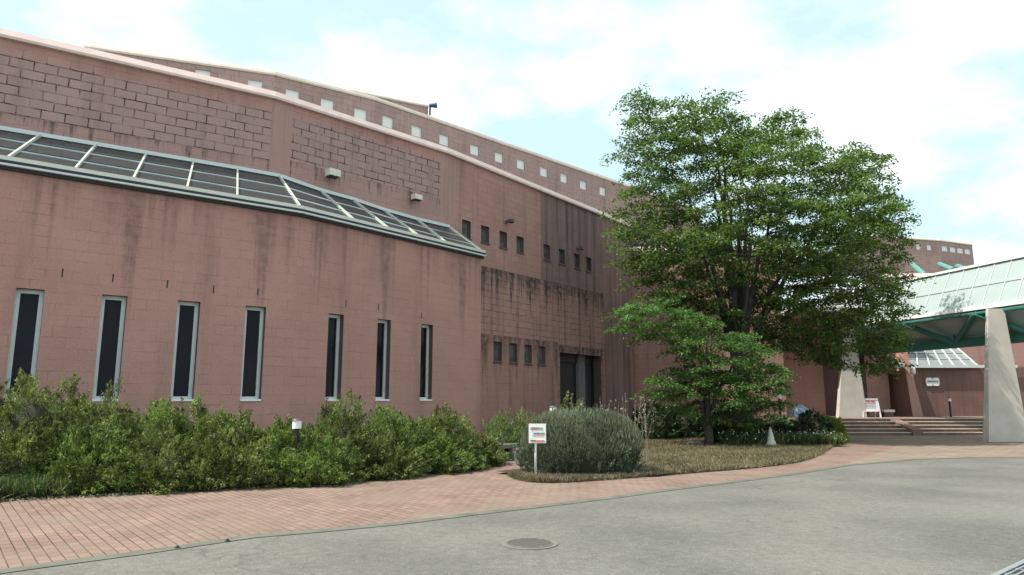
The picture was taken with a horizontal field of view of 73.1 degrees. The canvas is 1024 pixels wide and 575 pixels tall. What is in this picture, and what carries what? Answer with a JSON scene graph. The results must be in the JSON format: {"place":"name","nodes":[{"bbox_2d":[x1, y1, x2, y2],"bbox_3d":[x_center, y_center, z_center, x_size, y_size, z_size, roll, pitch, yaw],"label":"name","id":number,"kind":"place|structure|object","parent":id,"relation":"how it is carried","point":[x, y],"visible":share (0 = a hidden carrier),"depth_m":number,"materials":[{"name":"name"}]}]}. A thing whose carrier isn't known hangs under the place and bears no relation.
{"place":"outdoors","nodes":[
{"label":"outdoors","id":0,"kind":"place"},
{"bbox_2d":[0,439,899,568],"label":"brick pavement","id":1,"kind":"structure","parent":0,"point":[33,531],"depth_m":10.15,"materials":[{"name":"red brick"}]},
{"bbox_2d":[0,483,268,502],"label":"leaf litter","id":2,"kind":"object","parent":1,"relation":"on","point":[51,496],"visible":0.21,"depth_m":11.06,"materials":[{"name":"plant"}]},
{"bbox_2d":[498,443,526,460],"bbox_3d":[0.362,4.327,18.243,1.924,0.420,0.673,8,-12,-40],"label":"stone bench","id":3,"kind":"object","parent":1,"relation":"on","point":[509,446],"visible":0.2,"depth_m":17.80,"materials":[{"name":"grey stone"}]},
{"bbox_2d":[516,446,831,482],"bbox_3d":[7.447,4.761,19.695,2.972,0.066,19.334,-9,-13,43],"label":"lawn edging","id":4,"kind":"object","parent":1,"relation":"on","point":[638,476],"visible":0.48,"depth_m":14.20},
{"bbox_2d":[0,458,1023,574],"bbox_3d":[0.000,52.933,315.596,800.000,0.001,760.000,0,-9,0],"label":"asphalt road","id":5,"kind":"structure","parent":0,"point":[956,516],"depth_m":7.88,"materials":[{"name":"grey asphalt"}]},
{"bbox_2d":[0,28,786,443],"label":"museum building","id":6,"kind":"structure","parent":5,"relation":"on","point":[176,230],"depth_m":19.12,"materials":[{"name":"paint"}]},
{"bbox_2d":[4,289,44,398],"bbox_3d":[-10.318,1.215,14.608,0.453,2.355,0.331,0,-9,-3],"label":"window","id":7,"kind":"structure","parent":6,"relation":"in","point":[28,306],"depth_m":14.64,"materials":[{"name":"glass"}]},
{"bbox_2d":[92,295,125,400],"bbox_3d":[-9.067,1.365,15.531,0.500,2.355,0.479,7,-11,-36],"label":"window","id":8,"kind":"structure","parent":6,"relation":"in","point":[112,314],"depth_m":15.54,"materials":[{"name":"glass"}]},
{"bbox_2d":[170,301,198,400],"bbox_3d":[-7.818,1.514,16.444,0.500,2.355,0.479,7,-11,-36],"label":"window","id":9,"kind":"structure","parent":6,"relation":"in","point":[187,312],"depth_m":16.44,"materials":[{"name":"glass"}]},
{"bbox_2d":[195,69,209,75],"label":"window","id":10,"kind":"structure","parent":6,"relation":"in","point":[203,72],"depth_m":26.38,"materials":[{"name":"white glass"}]},
{"bbox_2d":[240,306,263,400],"bbox_3d":[-6.566,1.663,17.361,0.500,2.355,0.479,7,-11,-36],"label":"window","id":11,"kind":"structure","parent":6,"relation":"in","point":[253,330],"depth_m":17.36,"materials":[{"name":"glass"}]},
{"bbox_2d":[248,80,261,87],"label":"window","id":12,"kind":"structure","parent":6,"relation":"in","point":[252,83],"depth_m":26.97,"materials":[{"name":"white glass"}]},
{"bbox_2d":[286,89,298,98],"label":"window","id":13,"kind":"structure","parent":6,"relation":"in","point":[295,94],"depth_m":27.57,"materials":[{"name":"white glass"}]},
{"bbox_2d":[321,99,332,109],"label":"window","id":14,"kind":"structure","parent":6,"relation":"in","point":[325,103],"depth_m":28.32,"materials":[{"name":"white glass"}]},
{"bbox_2d":[325,314,339,400],"bbox_3d":[-4.980,1.913,18.895,0.491,2.355,0.500,-8,-12,39],"label":"window","id":15,"kind":"structure","parent":6,"relation":"in","point":[334,320],"depth_m":18.95,"materials":[{"name":"glass"}]},
{"bbox_2d":[325,168,340,178],"bbox_3d":[-5.504,-3.461,21.101,0.374,0.240,0.414,9,-13,-44],"label":"wall floodlight","id":16,"kind":"object","parent":6,"relation":"attached to","point":[332,173],"depth_m":20.95,"materials":[{"name":"white metal"}]},
{"bbox_2d":[354,108,365,120],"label":"window","id":17,"kind":"structure","parent":6,"relation":"in","point":[358,113],"depth_m":29.08,"materials":[{"name":"white glass"}]},
{"bbox_2d":[375,320,388,400],"bbox_3d":[-3.900,2.122,20.181,0.491,2.355,0.500,-8,-12,39],"label":"window","id":18,"kind":"structure","parent":6,"relation":"in","point":[382,324],"depth_m":20.24,"materials":[{"name":"glass"}]},
{"bbox_2d":[382,116,392,128],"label":"window","id":19,"kind":"structure","parent":6,"relation":"in","point":[387,122],"depth_m":29.88,"materials":[{"name":"white glass"}]},
{"bbox_2d":[412,125,420,137],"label":"window","id":20,"kind":"structure","parent":6,"relation":"in","point":[416,131],"depth_m":30.92,"materials":[{"name":"white glass"}]},
{"bbox_2d":[411,193,422,201],"bbox_3d":[-3.254,-3.011,23.289,0.306,0.200,0.386,9,-13,-44],"label":"wall floodlight","id":21,"kind":"object","parent":6,"relation":"attached to","point":[416,197],"depth_m":23.16,"materials":[{"name":"white metal"}]},
{"bbox_2d":[420,325,431,400],"bbox_3d":[-2.806,2.334,21.482,0.491,2.355,0.500,-8,-12,39],"label":"window","id":22,"kind":"structure","parent":6,"relation":"in","point":[424,363],"depth_m":21.55,"materials":[{"name":"glass"}]},
{"bbox_2d":[429,102,436,114],"bbox_3d":[-3.980,-9.010,34.802,0.411,0.666,0.293,0,-9,0],"label":"roof siren","id":23,"kind":"object","parent":6,"relation":"on","point":[432,105],"visible":1,"depth_m":34.74,"materials":[{"name":"blue metal"}]},
{"bbox_2d":[439,134,447,145],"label":"window","id":24,"kind":"structure","parent":6,"relation":"in","point":[443,140],"depth_m":31.97,"materials":[{"name":"white glass"}]},
{"bbox_2d":[461,220,471,239],"bbox_3d":[-1.704,-2.104,25.233,0.477,0.700,0.526,0,-9,0],"label":"window","id":25,"kind":"structure","parent":6,"relation":"in","point":[465,225],"depth_m":25.36,"materials":[{"name":"black glass"}]},
{"bbox_2d":[470,144,477,155],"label":"window","id":26,"kind":"structure","parent":6,"relation":"in","point":[473,149],"depth_m":33.24,"materials":[{"name":"white glass"}]},
{"bbox_2d":[481,226,490,244],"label":"window","id":27,"kind":"structure","parent":6,"relation":"in","point":[483,229],"depth_m":26.17,"materials":[{"name":"black glass"}]},
{"bbox_2d":[493,342,502,362],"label":"window","id":28,"kind":"structure","parent":6,"relation":"in","point":[496,352],"depth_m":25.63,"materials":[{"name":"grey glass"}]},
{"bbox_2d":[495,152,501,162],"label":"window","id":29,"kind":"structure","parent":6,"relation":"in","point":[498,157],"depth_m":34.33,"materials":[{"name":"white glass"}]},
{"bbox_2d":[499,231,507,249],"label":"window","id":30,"kind":"structure","parent":6,"relation":"in","point":[501,235],"depth_m":27.02,"materials":[{"name":"grey glass"}]},
{"bbox_2d":[505,219,513,223],"bbox_3d":[-0.109,-2.577,27.016,0.347,0.142,0.211,-7,-12,37],"label":"wall floodlight","id":31,"kind":"object","parent":6,"relation":"attached to","point":[511,221],"depth_m":26.91,"materials":[{"name":"brown metal"}]},
{"bbox_2d":[509,343,517,363],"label":"window","id":32,"kind":"structure","parent":6,"relation":"in","point":[511,346],"depth_m":26.34,"materials":[{"name":"grey glass"}]},
{"bbox_2d":[516,237,524,254],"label":"window","id":33,"kind":"structure","parent":6,"relation":"in","point":[518,240],"depth_m":27.87,"materials":[{"name":"grey glass"}]},
{"bbox_2d":[517,159,523,169],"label":"window","id":34,"kind":"structure","parent":6,"relation":"in","point":[520,164],"depth_m":35.37,"materials":[{"name":"white glass"}]},
{"bbox_2d":[524,345,532,364],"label":"window","id":35,"kind":"structure","parent":6,"relation":"in","point":[527,347],"depth_m":27.12,"materials":[{"name":"grey glass"}]},
{"bbox_2d":[538,346,546,365],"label":"window","id":36,"kind":"structure","parent":6,"relation":"in","point":[540,349],"depth_m":27.81,"materials":[{"name":"grey glass"}]},
{"bbox_2d":[540,167,546,176],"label":"window","id":37,"kind":"structure","parent":6,"relation":"in","point":[543,171],"depth_m":36.52,"materials":[{"name":"white glass"}]},
{"bbox_2d":[543,245,551,261],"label":"window","id":38,"kind":"structure","parent":6,"relation":"in","point":[545,247],"depth_m":29.34,"materials":[{"name":"black glass"}]},
{"bbox_2d":[559,250,565,265],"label":"window","id":39,"kind":"structure","parent":6,"relation":"in","point":[560,251],"depth_m":30.23,"materials":[{"name":"black glass"}]},
{"bbox_2d":[561,174,566,182],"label":"window","id":40,"kind":"structure","parent":6,"relation":"in","point":[563,177],"depth_m":37.61,"materials":[{"name":"white glass"}]},
{"bbox_2d":[560,354,593,414],"bbox_3d":[2.645,4.678,29.990,0.320,3.502,3.314,-7,-12,37],"label":"door","id":41,"kind":"structure","parent":6,"relation":"in","point":[576,371],"depth_m":30.23,"materials":[{"name":"black metal"}]},
{"bbox_2d":[574,254,580,269],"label":"window","id":42,"kind":"structure","parent":6,"relation":"in","point":[575,256],"depth_m":31.16,"materials":[{"name":"black glass"}]},
{"bbox_2d":[580,180,585,189],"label":"window","id":43,"kind":"structure","parent":6,"relation":"in","point":[582,184],"depth_m":38.66,"materials":[{"name":"white glass"}]},
{"bbox_2d":[586,258,592,272],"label":"window","id":44,"kind":"structure","parent":6,"relation":"in","point":[587,259],"depth_m":31.97,"materials":[{"name":"black glass"}]},
{"bbox_2d":[600,187,604,195],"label":"window","id":45,"kind":"structure","parent":6,"relation":"in","point":[602,190],"depth_m":39.82,"materials":[{"name":"white glass"}]},
{"bbox_2d":[0,457,1023,572],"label":"kerb edging","id":46,"kind":"object","parent":5,"relation":"on","point":[34,566],"visible":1,"depth_m":8.60,"materials":[{"name":"concrete"}]},
{"bbox_2d":[501,538,557,549],"bbox_3d":[0.190,2.784,7.523,0.620,0.021,0.620,0,-9,0],"label":"manhole cover","id":47,"kind":"object","parent":5,"relation":"on","point":[529,543],"visible":1,"depth_m":7.46,"materials":[{"name":"metal"}]},
{"bbox_2d":[991,559,1023,574],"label":"drain grate","id":48,"kind":"object","parent":5,"relation":"on","point":[1017,568],"visible":1,"depth_m":6.33,"materials":[{"name":"metal"}]},
{"bbox_2d":[0,0,1023,306],"label":"sky","id":49,"kind":"structure","parent":0,"point":[937,86],"materials":[{"name":"white"}]},
{"bbox_2d":[513,436,830,479],"bbox_3d":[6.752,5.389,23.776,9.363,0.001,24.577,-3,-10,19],"label":"lawn island","id":50,"kind":"structure","parent":0,"point":[705,458],"depth_m":18.22,"materials":[{"name":"plant"}]},
{"bbox_2d":[529,424,545,474],"bbox_3d":[0.510,3.328,13.841,0.347,1.177,0.092,0,-9,0],"label":"guide sign","id":51,"kind":"object","parent":50,"relation":"on","point":[537,433],"visible":0.98,"depth_m":13.86,"materials":[{"name":"metal"}]},
{"bbox_2d":[548,391,587,433],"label":"leafy shrub","id":52,"kind":"object","parent":50,"relation":"on","point":[572,405],"visible":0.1,"depth_m":20.37,"materials":[{"name":"green plant"}]},
{"bbox_2d":[498,467,665,476],"bbox_3d":[1.481,3.897,14.634,3.663,0.001,2.127,0,-9,0],"label":"soil bed","id":53,"kind":"object","parent":50,"relation":"on","point":[524,470],"visible":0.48,"depth_m":14.41,"materials":[{"name":"brown soil"}]},
{"bbox_2d":[511,404,645,472],"bbox_3d":[1.437,3.695,15.114,2.954,2.312,2.260,0,-9,0],"label":"rounded bush","id":54,"kind":"object","parent":53,"relation":"on","point":[592,442],"visible":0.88,"depth_m":14.47,"materials":[{"name":"green plant"}]},
{"bbox_2d":[569,392,628,420],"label":"seed stalks","id":55,"kind":"object","parent":50,"relation":"on","point":[609,404],"visible":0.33,"depth_m":16.96,"materials":[{"name":"plant"}]},
{"bbox_2d":[621,397,655,461],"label":"seed stalks","id":56,"kind":"object","parent":50,"relation":"on","point":[644,424],"visible":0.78,"depth_m":17.23,"materials":[{"name":"plant"}]},
{"bbox_2d":[631,399,685,439],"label":"dark shrub","id":57,"kind":"object","parent":50,"relation":"on","point":[663,427],"visible":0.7,"depth_m":26.50,"materials":[{"name":"green plant"}]},
{"bbox_2d":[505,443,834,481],"bbox_3d":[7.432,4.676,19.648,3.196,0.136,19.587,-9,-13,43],"label":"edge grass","id":58,"kind":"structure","parent":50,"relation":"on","point":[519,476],"depth_m":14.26,"materials":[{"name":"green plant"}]},
{"bbox_2d":[663,402,704,437],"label":"dark shrub","id":59,"kind":"object","parent":50,"relation":"on","point":[690,430],"visible":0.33,"depth_m":27.52,"materials":[{"name":"green plant"}]},
{"bbox_2d":[679,440,703,444],"bbox_3d":[6.413,5.349,23.791,1.179,0.204,1.026,0,-9,0],"label":"flat stone","id":60,"kind":"object","parent":50,"relation":"on","point":[695,441],"visible":0.32,"depth_m":23.50,"materials":[{"name":"grey stone"}]},
{"bbox_2d":[680,404,721,429],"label":"dark shrub","id":61,"kind":"object","parent":50,"relation":"on","point":[714,413],"visible":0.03,"depth_m":29.20,"materials":[{"name":"green plant"}]},
{"bbox_2d":[601,295,801,444],"bbox_3d":[6.503,2.905,23.509,6.790,5.338,3.895,0,-9,0],"label":"maple tree","id":62,"kind":"object","parent":50,"relation":"on","point":[709,378],"visible":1,"depth_m":23.18,"materials":[{"name":"green plant"}]},
{"bbox_2d":[712,422,745,443],"bbox_3d":[7.716,5.351,24.370,1.779,1.247,1.466,0,-9,0],"label":"hedge mound","id":63,"kind":"object","parent":50,"relation":"on","point":[720,429],"visible":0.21,"depth_m":24.13,"materials":[{"name":"green plant"}]},
{"bbox_2d":[704,399,754,428],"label":"dark shrub","id":64,"kind":"object","parent":50,"relation":"on","point":[718,413],"visible":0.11,"depth_m":28.62,"materials":[{"name":"green plant"}]},
{"bbox_2d":[740,420,775,433],"bbox_3d":[8.566,5.352,24.375,1.899,1.421,1.488,0,-9,0],"label":"hedge mound","id":65,"kind":"object","parent":50,"relation":"on","point":[765,428],"visible":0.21,"depth_m":24.10,"materials":[{"name":"green plant"}]},
{"bbox_2d":[597,82,935,422],"bbox_3d":[9.877,-0.946,27.493,10.807,14.224,10.303,-8,-12,42],"label":"zelkova tree","id":66,"kind":"object","parent":50,"relation":"on","point":[739,293],"visible":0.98,"depth_m":26.39,"materials":[{"name":"green plant"}]},
{"bbox_2d":[764,427,777,445],"bbox_3d":[8.647,4.970,23.102,0.400,0.612,0.400,0,-9,0],"label":"white cone","id":67,"kind":"object","parent":50,"relation":"on","point":[770,441],"visible":0.82,"depth_m":23.00,"materials":[{"name":"plastic"}]},
{"bbox_2d":[714,430,849,444],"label":"hedge ground cover","id":68,"kind":"object","parent":50,"relation":"on","point":[799,437],"visible":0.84,"depth_m":23.12,"materials":[{"name":"green plant"}]},
{"bbox_2d":[718,429,846,441],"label":"white flowers","id":69,"kind":"object","parent":68,"relation":"on","point":[773,433],"visible":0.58,"depth_m":23.33,"materials":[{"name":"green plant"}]},
{"bbox_2d":[771,414,811,433],"bbox_3d":[9.765,5.316,24.483,1.846,1.641,1.493,0,-9,0],"label":"hedge mound","id":70,"kind":"object","parent":50,"relation":"on","point":[793,428],"visible":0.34,"depth_m":24.17,"materials":[{"name":"green plant"}]},
{"bbox_2d":[788,404,808,417],"bbox_3d":[10.877,4.667,26.080,0.736,0.494,0.728,6,-11,-32],"label":"tarpaulin bundle","id":71,"kind":"object","parent":50,"relation":"on","point":[795,411],"visible":0.51,"depth_m":25.89,"materials":[{"name":"blue plastic"}]},
{"bbox_2d":[798,408,838,435],"bbox_3d":[10.788,5.327,24.738,1.890,2.046,1.567,0,-9,0],"label":"hedge mound","id":72,"kind":"object","parent":50,"relation":"on","point":[807,418],"visible":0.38,"depth_m":24.51,"materials":[{"name":"green plant"}]},
{"bbox_2d":[829,415,849,442],"bbox_3d":[12.115,5.598,26.041,1.128,1.528,1.511,0,-9,0],"label":"hedge mound","id":73,"kind":"object","parent":50,"relation":"on","point":[838,424],"visible":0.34,"depth_m":25.67,"materials":[{"name":"green plant"}]},
{"bbox_2d":[798,234,973,285],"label":"building","id":74,"kind":"structure","parent":0,"point":[935,255],"depth_m":63.02,"materials":[{"name":"brown brick"}]},
{"bbox_2d":[880,409,894,416],"bbox_3d":[18.500,6.202,34.061,0.550,0.360,0.470,0,-9,0],"label":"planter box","id":75,"kind":"object","parent":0,"point":[887,412],"visible":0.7,"depth_m":33.86,"materials":[{"name":"grey metal"}]},
{"bbox_2d":[848,435,1023,463],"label":"entrance plaza","id":76,"kind":"structure","parent":0,"point":[931,446],"depth_m":22.72,"materials":[{"name":"concrete"}]},
{"bbox_2d":[782,416,982,435],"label":"entrance steps","id":77,"kind":"structure","parent":76,"relation":"on","point":[924,425],"depth_m":31.33,"materials":[{"name":"tile"}]},
{"bbox_2d":[863,398,881,416],"bbox_3d":[17.378,5.870,33.668,0.912,0.914,0.598,0,-9,0],"label":"notice board","id":78,"kind":"object","parent":77,"relation":"on","point":[871,404],"visible":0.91,"depth_m":33.46,"materials":[{"name":"white paint"}]},
{"bbox_2d":[947,398,951,416],"bbox_3d":[21.622,5.913,34.093,0.195,0.942,0.200,0,-9,0],"label":"path lamp","id":79,"kind":"object","parent":77,"relation":"on","point":[949,402],"visible":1,"depth_m":34.07,"materials":[{"name":"black metal"}]},
{"bbox_2d":[780,273,1023,415],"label":"entrance building","id":80,"kind":"structure","parent":76,"relation":"on","point":[958,373],"depth_m":35.94,"materials":[{"name":"brick"}]},
{"bbox_2d":[861,369,868,415],"bbox_3d":[18.930,5.552,37.039,0.432,2.600,0.080,0,-9,0],"label":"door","id":81,"kind":"structure","parent":80,"relation":"in","point":[864,382],"depth_m":37.05,"materials":[{"name":"grey metal"}]},
{"bbox_2d":[910,365,915,374],"bbox_3d":[20.478,4.203,35.318,0.240,0.490,0.310,0,-9,0],"label":"wall lantern","id":82,"kind":"object","parent":80,"relation":"attached to","point":[913,371],"depth_m":35.21,"materials":[{"name":"white glass"}]},
{"bbox_2d":[925,378,939,385],"bbox_3d":[21.816,4.891,35.824,0.700,0.420,0.061,0,-9,0],"label":"wall sign","id":83,"kind":"object","parent":80,"relation":"attached to","point":[932,381],"visible":1,"depth_m":35.80,"materials":[{"name":"white metal"}]},
{"bbox_2d":[810,254,1023,441],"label":"glass canopy","id":84,"kind":"object","parent":76,"relation":"on","point":[979,304],"visible":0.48,"depth_m":28.31,"materials":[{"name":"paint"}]},
{"label":"planting bed soil","id":85,"kind":"structure","parent":0,"visible":0},
{"bbox_2d":[0,378,9,410],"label":"juniper shrub","id":86,"kind":"object","parent":85,"relation":"on","point":[3,399],"visible":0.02,"depth_m":12.92,"materials":[{"name":"green plant"}]},
{"bbox_2d":[0,414,70,483],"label":"juniper shrub","id":87,"kind":"object","parent":85,"relation":"on","point":[26,443],"visible":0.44,"depth_m":11.47,"materials":[{"name":"green plant"}]},
{"bbox_2d":[0,367,89,473],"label":"juniper shrub","id":88,"kind":"object","parent":85,"relation":"on","point":[20,407],"visible":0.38,"depth_m":12.21,"materials":[{"name":"green plant"}]},
{"bbox_2d":[6,419,142,497],"bbox_3d":[-7.342,3.142,11.861,2.401,1.733,2.158,8,-12,-40],"label":"juniper shrub","id":89,"kind":"object","parent":85,"relation":"on","point":[84,460],"visible":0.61,"depth_m":11.58,"materials":[{"name":"green plant"}]},
{"bbox_2d":[0,469,200,501],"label":"ground cover","id":90,"kind":"object","parent":85,"relation":"on","point":[22,487],"visible":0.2,"depth_m":11.06,"materials":[{"name":"green plant"}]},
{"bbox_2d":[45,376,158,460],"bbox_3d":[-7.560,3.053,12.668,2.395,2.873,2.263,0,-9,0],"label":"juniper shrub","id":91,"kind":"object","parent":85,"relation":"on","point":[88,416],"visible":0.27,"depth_m":12.46,"materials":[{"name":"green plant"}]},
{"bbox_2d":[99,420,216,494],"bbox_3d":[-6.320,3.220,12.156,2.279,1.778,2.078,0,-9,0],"label":"juniper shrub","id":92,"kind":"object","parent":85,"relation":"on","point":[154,465],"visible":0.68,"depth_m":11.77,"materials":[{"name":"green plant"}]},
{"bbox_2d":[119,391,225,467],"bbox_3d":[-6.303,3.213,12.891,2.302,2.554,2.353,0,-9,0],"label":"juniper shrub","id":93,"kind":"object","parent":85,"relation":"on","point":[182,423],"visible":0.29,"depth_m":12.65,"materials":[{"name":"green plant"}]},
{"bbox_2d":[172,401,283,489],"bbox_3d":[-5.442,3.288,13.046,2.250,2.276,1.986,0,-9,0],"label":"juniper shrub","id":94,"kind":"object","parent":85,"relation":"on","point":[222,420],"visible":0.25,"depth_m":12.87,"materials":[{"name":"green plant"}]},
{"bbox_2d":[170,423,287,491],"bbox_3d":[-5.139,3.273,12.573,2.122,1.605,1.952,6,-11,-32],"label":"juniper shrub","id":95,"kind":"object","parent":85,"relation":"on","point":[239,474],"visible":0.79,"depth_m":12.14,"materials":[{"name":"green plant"}]},
{"bbox_2d":[248,414,314,484],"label":"juniper shrub","id":96,"kind":"object","parent":85,"relation":"on","point":[282,430],"visible":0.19,"depth_m":13.10,"materials":[{"name":"green plant"}]},
{"bbox_2d":[292,419,301,451],"bbox_3d":[-4.064,3.076,12.974,0.195,1.197,0.200,0,-9,0],"label":"path lamp","id":97,"kind":"object","parent":85,"relation":"on","point":[296,425],"visible":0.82,"depth_m":12.98,"materials":[{"name":"white metal"}]},
{"bbox_2d":[258,426,373,487],"bbox_3d":[-3.733,3.374,13.197,2.201,1.460,2.104,0,-9,0],"label":"juniper shrub","id":98,"kind":"object","parent":85,"relation":"on","point":[313,467],"visible":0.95,"depth_m":12.65,"materials":[{"name":"green plant"}]},
{"bbox_2d":[310,388,385,480],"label":"juniper shrub","id":99,"kind":"object","parent":85,"relation":"on","point":[345,430],"visible":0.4,"depth_m":13.88,"materials":[{"name":"green plant"}]},
{"bbox_2d":[349,424,431,480],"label":"juniper shrub","id":100,"kind":"object","parent":85,"relation":"on","point":[394,464],"visible":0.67,"depth_m":13.65,"materials":[{"name":"green plant"}]},
{"bbox_2d":[359,403,443,473],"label":"juniper shrub","id":101,"kind":"object","parent":85,"relation":"on","point":[389,420],"visible":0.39,"depth_m":14.64,"materials":[{"name":"green plant"}]},
{"bbox_2d":[408,402,491,470],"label":"juniper shrub","id":102,"kind":"object","parent":85,"relation":"on","point":[449,425],"visible":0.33,"depth_m":15.59,"materials":[{"name":"green plant"}]},
{"bbox_2d":[415,432,487,474],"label":"juniper shrub","id":103,"kind":"object","parent":85,"relation":"on","point":[447,463],"visible":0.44,"depth_m":14.88,"materials":[{"name":"green plant"}]},
{"bbox_2d":[468,431,511,466],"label":"juniper shrub","id":104,"kind":"object","parent":85,"relation":"on","point":[497,456],"visible":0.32,"depth_m":16.52,"materials":[{"name":"green plant"}]},
{"bbox_2d":[475,414,523,455],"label":"leafy shrub","id":105,"kind":"object","parent":85,"relation":"on","point":[501,436],"visible":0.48,"depth_m":18.32,"materials":[{"name":"green plant"}]},
{"bbox_2d":[487,404,534,442],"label":"leafy shrub","id":106,"kind":"object","parent":85,"relation":"on","point":[514,425],"visible":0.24,"depth_m":19.02,"materials":[{"name":"green plant"}]}
]}

